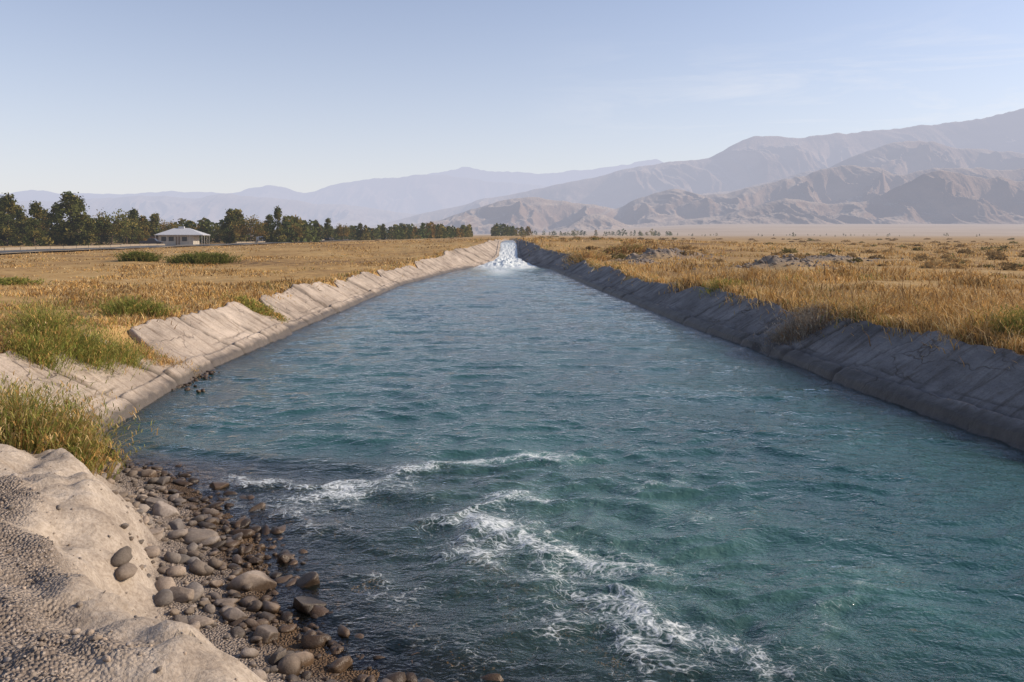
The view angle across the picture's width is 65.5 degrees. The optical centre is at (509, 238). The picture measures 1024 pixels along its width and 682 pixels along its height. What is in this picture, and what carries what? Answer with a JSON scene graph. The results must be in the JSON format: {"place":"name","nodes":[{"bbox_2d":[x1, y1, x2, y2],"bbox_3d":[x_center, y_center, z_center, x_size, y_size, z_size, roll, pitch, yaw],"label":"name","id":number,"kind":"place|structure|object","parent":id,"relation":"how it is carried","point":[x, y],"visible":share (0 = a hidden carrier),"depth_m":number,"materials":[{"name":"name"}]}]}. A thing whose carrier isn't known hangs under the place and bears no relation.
{"place":"outdoors","nodes":[
{"label":"outdoors","id":0,"kind":"place"},
{"bbox_2d":[0,240,340,253],"bbox_3d":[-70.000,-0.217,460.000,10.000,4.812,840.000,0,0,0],"label":"road embankment","id":1,"kind":"structure","parent":0,"point":[145,247],"depth_m":149.09,"materials":[{"name":"brown soil"}]},
{"bbox_2d":[0,238,385,252],"bbox_3d":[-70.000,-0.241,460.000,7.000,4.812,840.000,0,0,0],"label":"road","id":2,"kind":"structure","parent":0,"point":[3,251],"depth_m":143.21,"materials":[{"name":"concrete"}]},
{"bbox_2d":[5,193,417,229],"bbox_3d":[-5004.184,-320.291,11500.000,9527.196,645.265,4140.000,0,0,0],"label":"distant mountains","id":3,"kind":"structure","parent":0,"point":[211,208],"depth_m":11069.06,"materials":[{"name":"grey stone"}]},
{"bbox_2d":[0,174,546,213],"bbox_3d":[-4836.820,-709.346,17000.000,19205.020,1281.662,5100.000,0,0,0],"label":"distant mountains","id":4,"kind":"structure","parent":0,"point":[417,194],"depth_m":16516.26,"materials":[{"name":"grey stone"}]},
{"bbox_2d":[0,224,1023,681],"bbox_3d":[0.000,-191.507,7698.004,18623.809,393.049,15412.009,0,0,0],"label":"ground","id":5,"kind":"structure","parent":0,"point":[86,526],"depth_m":8.46,"materials":[{"name":"beige soil"}]},
{"bbox_2d":[0,192,26,245],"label":"conifer tree","id":6,"kind":"object","parent":5,"relation":"on","point":[7,203],"visible":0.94,"depth_m":199.61,"materials":[{"name":"green plant"}]},
{"bbox_2d":[3,204,27,244],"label":"conifer tree","id":7,"kind":"object","parent":5,"relation":"on","point":[21,218],"visible":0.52,"depth_m":214.56,"materials":[{"name":"green plant"}]},
{"bbox_2d":[0,276,54,285],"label":"green shrub","id":8,"kind":"object","parent":5,"relation":"on","point":[15,280],"visible":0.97,"depth_m":40.73,"materials":[{"name":"green plant"}]},
{"bbox_2d":[18,200,54,245],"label":"conifer tree","id":9,"kind":"object","parent":5,"relation":"on","point":[34,229],"visible":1,"depth_m":189.46,"materials":[{"name":"green plant"}]},
{"bbox_2d":[33,208,49,239],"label":"conifer tree","id":10,"kind":"object","parent":5,"relation":"on","point":[44,210],"visible":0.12,"depth_m":239.52,"materials":[{"name":"green plant"}]},
{"bbox_2d":[42,204,66,244],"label":"poplar tree","id":11,"kind":"object","parent":5,"relation":"on","point":[50,215],"visible":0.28,"depth_m":213.90,"materials":[{"name":"green plant"}]},
{"bbox_2d":[49,191,90,244],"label":"poplar tree","id":12,"kind":"object","parent":5,"relation":"on","point":[63,235],"visible":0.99,"depth_m":204.22,"materials":[{"name":"green plant"}]},
{"bbox_2d":[60,195,92,244],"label":"conifer tree","id":13,"kind":"object","parent":5,"relation":"on","point":[80,202],"visible":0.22,"depth_m":214.61,"materials":[{"name":"green plant"}]},
{"bbox_2d":[0,370,157,478],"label":"grass clumps","id":14,"kind":"object","parent":5,"relation":"on","point":[36,426],"visible":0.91,"depth_m":10.36,"materials":[{"name":"green plant"}]},
{"bbox_2d":[0,294,165,382],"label":"grass clumps","id":15,"kind":"object","parent":5,"relation":"on","point":[54,333],"visible":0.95,"depth_m":16.52,"materials":[{"name":"green plant"}]},
{"bbox_2d":[79,217,100,245],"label":"conifer tree","id":16,"kind":"object","parent":5,"relation":"on","point":[91,221],"visible":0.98,"depth_m":199.60,"materials":[{"name":"green plant"}]},
{"bbox_2d":[0,310,201,379],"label":"dry weeds","id":17,"kind":"object","parent":5,"relation":"on","point":[163,360],"visible":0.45,"depth_m":19.18,"materials":[{"name":"brown plant"}]},
{"bbox_2d":[94,219,110,244],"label":"conifer tree","id":18,"kind":"object","parent":5,"relation":"on","point":[102,239],"visible":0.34,"depth_m":224.64,"materials":[{"name":"green plant"}]},
{"bbox_2d":[93,208,134,244],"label":"broadleaf tree","id":19,"kind":"object","parent":5,"relation":"on","point":[106,225],"visible":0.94,"depth_m":204.00,"materials":[{"name":"green plant"}]},
{"bbox_2d":[0,451,239,681],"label":"gravel","id":20,"kind":"structure","parent":5,"relation":"on","point":[105,658],"depth_m":4.59,"materials":[{"name":"grey gravel"}]},
{"bbox_2d":[115,216,142,243],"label":"broadleaf tree","id":21,"kind":"object","parent":5,"relation":"on","point":[133,227],"visible":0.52,"depth_m":224.84,"materials":[{"name":"green plant"}]},
{"bbox_2d":[121,207,144,243],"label":"conifer tree","id":22,"kind":"object","parent":5,"relation":"on","point":[133,213],"visible":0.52,"depth_m":239.28,"materials":[{"name":"green plant"}]},
{"bbox_2d":[86,295,185,317],"bbox_3d":[-11.320,2.003,23.529,3.229,0.749,2.846,0,0,0],"label":"green shrub","id":23,"kind":"object","parent":5,"relation":"on","point":[129,306],"visible":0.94,"depth_m":23.47,"materials":[{"name":"green plant"}]},
{"bbox_2d":[112,250,165,261],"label":"green shrub","id":24,"kind":"object","parent":5,"relation":"on","point":[141,256],"visible":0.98,"depth_m":77.15,"materials":[{"name":"green plant"}]},
{"bbox_2d":[135,215,150,243],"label":"poplar tree","id":25,"kind":"object","parent":5,"relation":"on","point":[143,219],"visible":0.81,"depth_m":229.63,"materials":[{"name":"green plant"}]},
{"bbox_2d":[137,469,156,476],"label":"boulder","id":26,"kind":"object","parent":5,"relation":"on","point":[148,473],"visible":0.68,"depth_m":11.56,"materials":[{"name":"stone"}]},
{"bbox_2d":[139,238,162,243],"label":"pickup truck","id":27,"kind":"object","parent":5,"relation":"on","point":[152,240],"visible":0.7,"depth_m":179.17,"materials":[{"name":"paint"}]},
{"bbox_2d":[145,213,163,243],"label":"conifer tree","id":28,"kind":"object","parent":5,"relation":"on","point":[154,222],"visible":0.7,"depth_m":234.04,"materials":[{"name":"green plant"}]},
{"bbox_2d":[149,527,163,540],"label":"boulder","id":29,"kind":"object","parent":5,"relation":"on","point":[157,533],"visible":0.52,"depth_m":8.67,"materials":[{"name":"stone"}]},
{"bbox_2d":[0,239,323,249],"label":"roadside concrete barrier","id":30,"kind":"object","parent":5,"relation":"on","point":[48,247],"visible":0.31,"depth_m":142.30,"materials":[{"name":"grey concrete"}]},
{"bbox_2d":[154,476,169,485],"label":"boulder","id":31,"kind":"object","parent":5,"relation":"on","point":[164,480],"visible":0.73,"depth_m":11.14,"materials":[{"name":"stone"}]},
{"bbox_2d":[152,501,179,516],"bbox_3d":[-4.191,3.318,9.712,0.287,0.238,0.274,0,0,0],"label":"boulder","id":32,"kind":"object","parent":5,"relation":"on","point":[160,508],"visible":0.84,"depth_m":9.63,"materials":[{"name":"stone"}]},
{"bbox_2d":[157,219,179,230],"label":"broadleaf tree","id":33,"kind":"object","parent":5,"relation":"on","point":[164,226],"visible":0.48,"depth_m":244.27,"materials":[{"name":"green plant"}]},
{"bbox_2d":[158,235,198,244],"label":"walls","id":34,"kind":"structure","parent":5,"relation":"on","point":[194,239],"depth_m":201.94,"materials":[{"name":"paint"}]},
{"bbox_2d":[155,228,208,234],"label":"hip roof","id":35,"kind":"structure","parent":34,"relation":"on","point":[184,231],"depth_m":202.45,"materials":[{"name":"metal"}]},
{"bbox_2d":[163,251,244,264],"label":"green shrub","id":36,"kind":"object","parent":5,"relation":"on","point":[201,258],"visible":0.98,"depth_m":77.27,"materials":[{"name":"green plant"}]},
{"bbox_2d":[199,221,210,242],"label":"conifer tree","id":37,"kind":"object","parent":5,"relation":"on","point":[202,226],"visible":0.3,"depth_m":254.57,"materials":[{"name":"green plant"}]},
{"bbox_2d":[209,482,228,491],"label":"boulder","id":38,"kind":"object","parent":5,"relation":"on","point":[215,486],"visible":0.79,"depth_m":11.15,"materials":[{"name":"stone"}]},
{"bbox_2d":[210,224,227,242],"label":"broadleaf tree","id":39,"kind":"object","parent":5,"relation":"on","point":[215,232],"visible":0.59,"depth_m":249.05,"materials":[{"name":"green plant"}]},
{"bbox_2d":[219,208,240,243],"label":"poplar tree","id":40,"kind":"object","parent":5,"relation":"on","point":[229,237],"visible":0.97,"depth_m":239.22,"materials":[{"name":"green plant"}]},
{"bbox_2d":[221,607,247,621],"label":"boulder","id":41,"kind":"object","parent":5,"relation":"on","point":[231,614],"visible":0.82,"depth_m":7.15,"materials":[{"name":"stone"}]},
{"bbox_2d":[231,208,247,241],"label":"poplar tree","id":42,"kind":"object","parent":5,"relation":"on","point":[238,213],"visible":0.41,"depth_m":244.36,"materials":[{"name":"green plant"}]},
{"bbox_2d":[230,214,269,240],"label":"broadleaf tree","id":43,"kind":"object","parent":5,"relation":"on","point":[248,225],"visible":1,"depth_m":233.35,"materials":[{"name":"green plant"}]},
{"bbox_2d":[0,239,502,460],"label":"concrete canal bank","id":44,"kind":"structure","parent":5,"relation":"on","point":[211,339],"depth_m":23.18,"materials":[{"name":"grey concrete"}]},
{"bbox_2d":[226,570,276,591],"bbox_3d":[-2.591,3.452,7.952,0.494,0.303,0.272,0,0,-22],"label":"boulder","id":45,"kind":"object","parent":5,"relation":"on","point":[260,580],"visible":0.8,"depth_m":7.86,"materials":[{"name":"stone"}]},
{"bbox_2d":[217,292,289,323],"bbox_3d":[-9.637,2.715,30.081,2.722,1.478,2.943,0,0,0],"label":"green shrub","id":46,"kind":"object","parent":5,"relation":"on","point":[257,307],"visible":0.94,"depth_m":29.96,"materials":[{"name":"green plant"}]},
{"bbox_2d":[248,557,263,564],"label":"boulder","id":47,"kind":"object","parent":5,"relation":"on","point":[255,561],"visible":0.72,"depth_m":8.54,"materials":[{"name":"stone"}]},
{"bbox_2d":[248,502,265,515],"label":"boulder","id":48,"kind":"object","parent":5,"relation":"on","point":[259,507],"visible":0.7,"depth_m":10.27,"materials":[{"name":"stone"}]},
{"bbox_2d":[252,624,277,643],"bbox_3d":[-2.116,3.447,6.894,0.231,0.184,0.248,0,0,0],"label":"boulder","id":49,"kind":"object","parent":5,"relation":"on","point":[267,633],"visible":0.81,"depth_m":6.85,"materials":[{"name":"stone"}]},
{"bbox_2d":[263,214,273,241],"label":"poplar tree","id":50,"kind":"object","parent":5,"relation":"on","point":[269,217],"visible":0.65,"depth_m":249.29,"materials":[{"name":"green plant"}]},
{"bbox_2d":[268,646,286,665],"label":"boulder","id":51,"kind":"object","parent":5,"relation":"on","point":[277,655],"visible":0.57,"depth_m":6.47,"materials":[{"name":"stone"}]},
{"bbox_2d":[269,205,286,241],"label":"conifer tree","id":52,"kind":"object","parent":5,"relation":"on","point":[277,215],"visible":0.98,"depth_m":239.53,"materials":[{"name":"green plant"}]},
{"bbox_2d":[279,216,290,241],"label":"conifer tree","id":53,"kind":"object","parent":5,"relation":"on","point":[285,218],"visible":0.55,"depth_m":254.56,"materials":[{"name":"green plant"}]},
{"bbox_2d":[276,553,295,565],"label":"boulder","id":54,"kind":"object","parent":5,"relation":"on","point":[284,558],"visible":0.72,"depth_m":8.64,"materials":[{"name":"stone"}]},
{"bbox_2d":[287,222,302,242],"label":"broadleaf tree","id":55,"kind":"object","parent":5,"relation":"on","point":[299,230],"visible":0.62,"depth_m":254.75,"materials":[{"name":"green plant"}]},
{"bbox_2d":[295,571,319,591],"bbox_3d":[-2.072,3.534,8.089,0.238,0.282,0.219,0,0,-39],"label":"boulder","id":56,"kind":"object","parent":5,"relation":"on","point":[309,581],"visible":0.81,"depth_m":8.04,"materials":[{"name":"stone"}]},
{"bbox_2d":[292,596,327,616],"bbox_3d":[-1.943,3.513,7.562,0.334,0.241,0.272,0,0,26],"label":"boulder","id":57,"kind":"object","parent":5,"relation":"on","point":[304,605],"visible":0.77,"depth_m":7.50,"materials":[{"name":"stone"}]},
{"bbox_2d":[312,219,321,240],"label":"conifer tree","id":58,"kind":"object","parent":5,"relation":"on","point":[316,225],"visible":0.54,"depth_m":299.61,"materials":[{"name":"green plant"}]},
{"bbox_2d":[322,218,332,240],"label":"poplar tree","id":59,"kind":"object","parent":5,"relation":"on","point":[328,231],"visible":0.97,"depth_m":299.47,"materials":[{"name":"green plant"}]},
{"bbox_2d":[334,223,351,240],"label":"broadleaf tree","id":60,"kind":"object","parent":5,"relation":"on","point":[346,232],"visible":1,"depth_m":309.45,"materials":[{"name":"green plant"}]},
{"bbox_2d":[355,222,364,240],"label":"conifer tree","id":61,"kind":"object","parent":5,"relation":"on","point":[360,227],"visible":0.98,"depth_m":329.54,"materials":[{"name":"green plant"}]},
{"bbox_2d":[380,224,386,239],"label":"poplar tree","id":62,"kind":"object","parent":5,"relation":"on","point":[383,236],"visible":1,"depth_m":339.58,"materials":[{"name":"green plant"}]},
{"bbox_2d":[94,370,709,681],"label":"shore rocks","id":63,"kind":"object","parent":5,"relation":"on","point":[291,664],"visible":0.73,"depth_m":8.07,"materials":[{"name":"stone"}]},
{"bbox_2d":[145,497,163,506],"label":"boulder","id":64,"kind":"object","parent":63,"relation":"on","point":[150,502],"visible":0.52,"depth_m":10.00,"materials":[{"name":"stone"}]},
{"bbox_2d":[168,518,183,529],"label":"boulder","id":65,"kind":"object","parent":63,"relation":"on","point":[176,524],"visible":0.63,"depth_m":9.26,"materials":[{"name":"stone"}]},
{"bbox_2d":[170,586,193,602],"bbox_3d":[-3.110,3.335,7.416,0.347,0.168,0.229,0,0,0],"label":"boulder","id":66,"kind":"object","parent":63,"relation":"on","point":[183,595],"visible":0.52,"depth_m":7.34,"materials":[{"name":"stone"}]},
{"bbox_2d":[185,556,200,564],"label":"boulder","id":67,"kind":"object","parent":63,"relation":"on","point":[191,560],"visible":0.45,"depth_m":8.25,"materials":[{"name":"stone"}]},
{"bbox_2d":[182,528,221,544],"bbox_3d":[-3.538,3.408,9.050,0.396,0.193,0.393,0,0,39],"label":"boulder","id":68,"kind":"object","parent":63,"relation":"on","point":[192,535],"visible":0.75,"depth_m":8.96,"materials":[{"name":"stone"}]},
{"bbox_2d":[327,655,352,672],"bbox_3d":[-1.410,3.490,6.511,0.164,0.142,0.236,0,0,31],"label":"boulder","id":69,"kind":"object","parent":63,"relation":"on","point":[341,664],"visible":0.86,"depth_m":6.46,"materials":[{"name":"stone"}]},
{"bbox_2d":[401,224,408,238],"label":"conifer tree","id":70,"kind":"object","parent":5,"relation":"on","point":[404,227],"visible":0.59,"depth_m":349.66,"materials":[{"name":"green plant"}]},
{"bbox_2d":[1,208,979,242],"bbox_3d":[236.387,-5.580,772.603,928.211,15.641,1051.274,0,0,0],"label":"distant tree line","id":71,"kind":"object","parent":5,"relation":"on","point":[428,230],"visible":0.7,"depth_m":341.36,"materials":[{"name":"green plant"}]},
{"bbox_2d":[0,236,1023,366],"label":"dry grass","id":72,"kind":"structure","parent":5,"relation":"on","point":[944,301],"depth_m":36.37,"materials":[{"name":"plant"}]},
{"bbox_2d":[556,249,610,269],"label":"dry shrub","id":73,"kind":"object","parent":5,"relation":"on","point":[581,254],"visible":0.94,"depth_m":80.06,"materials":[{"name":"beige plant"}]},
{"bbox_2d":[597,242,654,254],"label":"dry shrub","id":74,"kind":"object","parent":5,"relation":"on","point":[628,248],"visible":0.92,"depth_m":91.30,"materials":[{"name":"yellow plant"}]},
{"bbox_2d":[375,235,1023,270],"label":"desert scrub","id":75,"kind":"object","parent":5,"relation":"on","point":[998,254],"visible":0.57,"depth_m":88.73,"materials":[{"name":"brown plant"}]},
{"bbox_2d":[696,276,746,298],"bbox_3d":[9.300,2.225,35.282,2.487,1.116,3.886,0,0,26],"label":"green shrub","id":76,"kind":"object","parent":5,"relation":"on","point":[715,286],"visible":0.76,"depth_m":34.92,"materials":[{"name":"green plant"}]},
{"bbox_2d":[607,248,903,269],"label":"rubble","id":77,"kind":"object","parent":5,"relation":"on","point":[807,260],"visible":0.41,"depth_m":69.06,"materials":[{"name":"stone"}]},
{"bbox_2d":[515,239,1023,461],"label":"concrete canal bank","id":78,"kind":"structure","parent":5,"relation":"on","point":[980,394],"depth_m":19.27,"materials":[{"name":"grey concrete"}]},
{"bbox_2d":[746,301,855,348],"bbox_3d":[8.929,2.733,24.237,3.613,1.825,3.335,0,0,0],"label":"dry shrub","id":79,"kind":"object","parent":5,"relation":"on","point":[806,322],"visible":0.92,"depth_m":24.00,"materials":[{"name":"brown plant"}]},
{"bbox_2d":[792,296,930,326],"bbox_3d":[10.371,2.215,23.714,3.688,1.230,4.810,0,0,0],"label":"dry shrub","id":80,"kind":"object","parent":5,"relation":"on","point":[875,305],"visible":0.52,"depth_m":22.84,"materials":[{"name":"brown plant"}]},
{"bbox_2d":[945,303,1023,342],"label":"green shrub","id":81,"kind":"object","parent":5,"relation":"on","point":[1010,319],"visible":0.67,"depth_m":17.45,"materials":[{"name":"green plant"}]},
{"bbox_2d":[0,0,1023,193],"label":"sky","id":82,"kind":"structure","parent":0,"point":[97,96],"materials":[{"name":"blue"}]},
{"bbox_2d":[427,159,663,186],"bbox_3d":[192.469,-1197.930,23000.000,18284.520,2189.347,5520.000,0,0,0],"label":"distant mountains","id":83,"kind":"structure","parent":0,"point":[547,179],"depth_m":22675.28,"materials":[{"name":"grey stone"}]},
{"bbox_2d":[104,240,1023,681],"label":"canal water","id":84,"kind":"structure","parent":0,"point":[672,470],"depth_m":12.87,"materials":[{"name":"blue liquid"}]},
{"bbox_2d":[359,108,1023,229],"bbox_3d":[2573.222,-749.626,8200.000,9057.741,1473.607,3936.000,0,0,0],"label":"mountain","id":85,"kind":"structure","parent":0,"point":[753,160],"depth_m":7921.91,"materials":[{"name":"grey stone"}]},
{"bbox_2d":[385,165,1023,233],"bbox_3d":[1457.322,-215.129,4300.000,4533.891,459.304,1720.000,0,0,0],"label":"eroded hills","id":86,"kind":"structure","parent":0,"point":[844,184],"depth_m":4119.41,"materials":[{"name":"grey stone"}]},
{"bbox_2d":[543,170,1023,231],"bbox_3d":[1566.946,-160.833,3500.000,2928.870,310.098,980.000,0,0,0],"label":"eroded hills","id":87,"kind":"structure","parent":0,"point":[941,197],"depth_m":3350.67,"materials":[{"name":"grey stone"}]},
{"bbox_2d":[700,141,1023,194],"bbox_3d":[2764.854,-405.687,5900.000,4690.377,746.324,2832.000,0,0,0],"label":"mountain","id":88,"kind":"structure","parent":0,"point":[903,158],"depth_m":5681.17,"materials":[{"name":"grey stone"}]},
{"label":"veranda floor","id":89,"kind":"structure","parent":0,"visible":0},
{"bbox_2d":[155,235,206,244],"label":"veranda posts","id":90,"kind":"object","parent":89,"relation":"on","point":[189,239],"visible":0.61,"depth_m":201.38,"materials":[{"name":"paint"}]}
]}

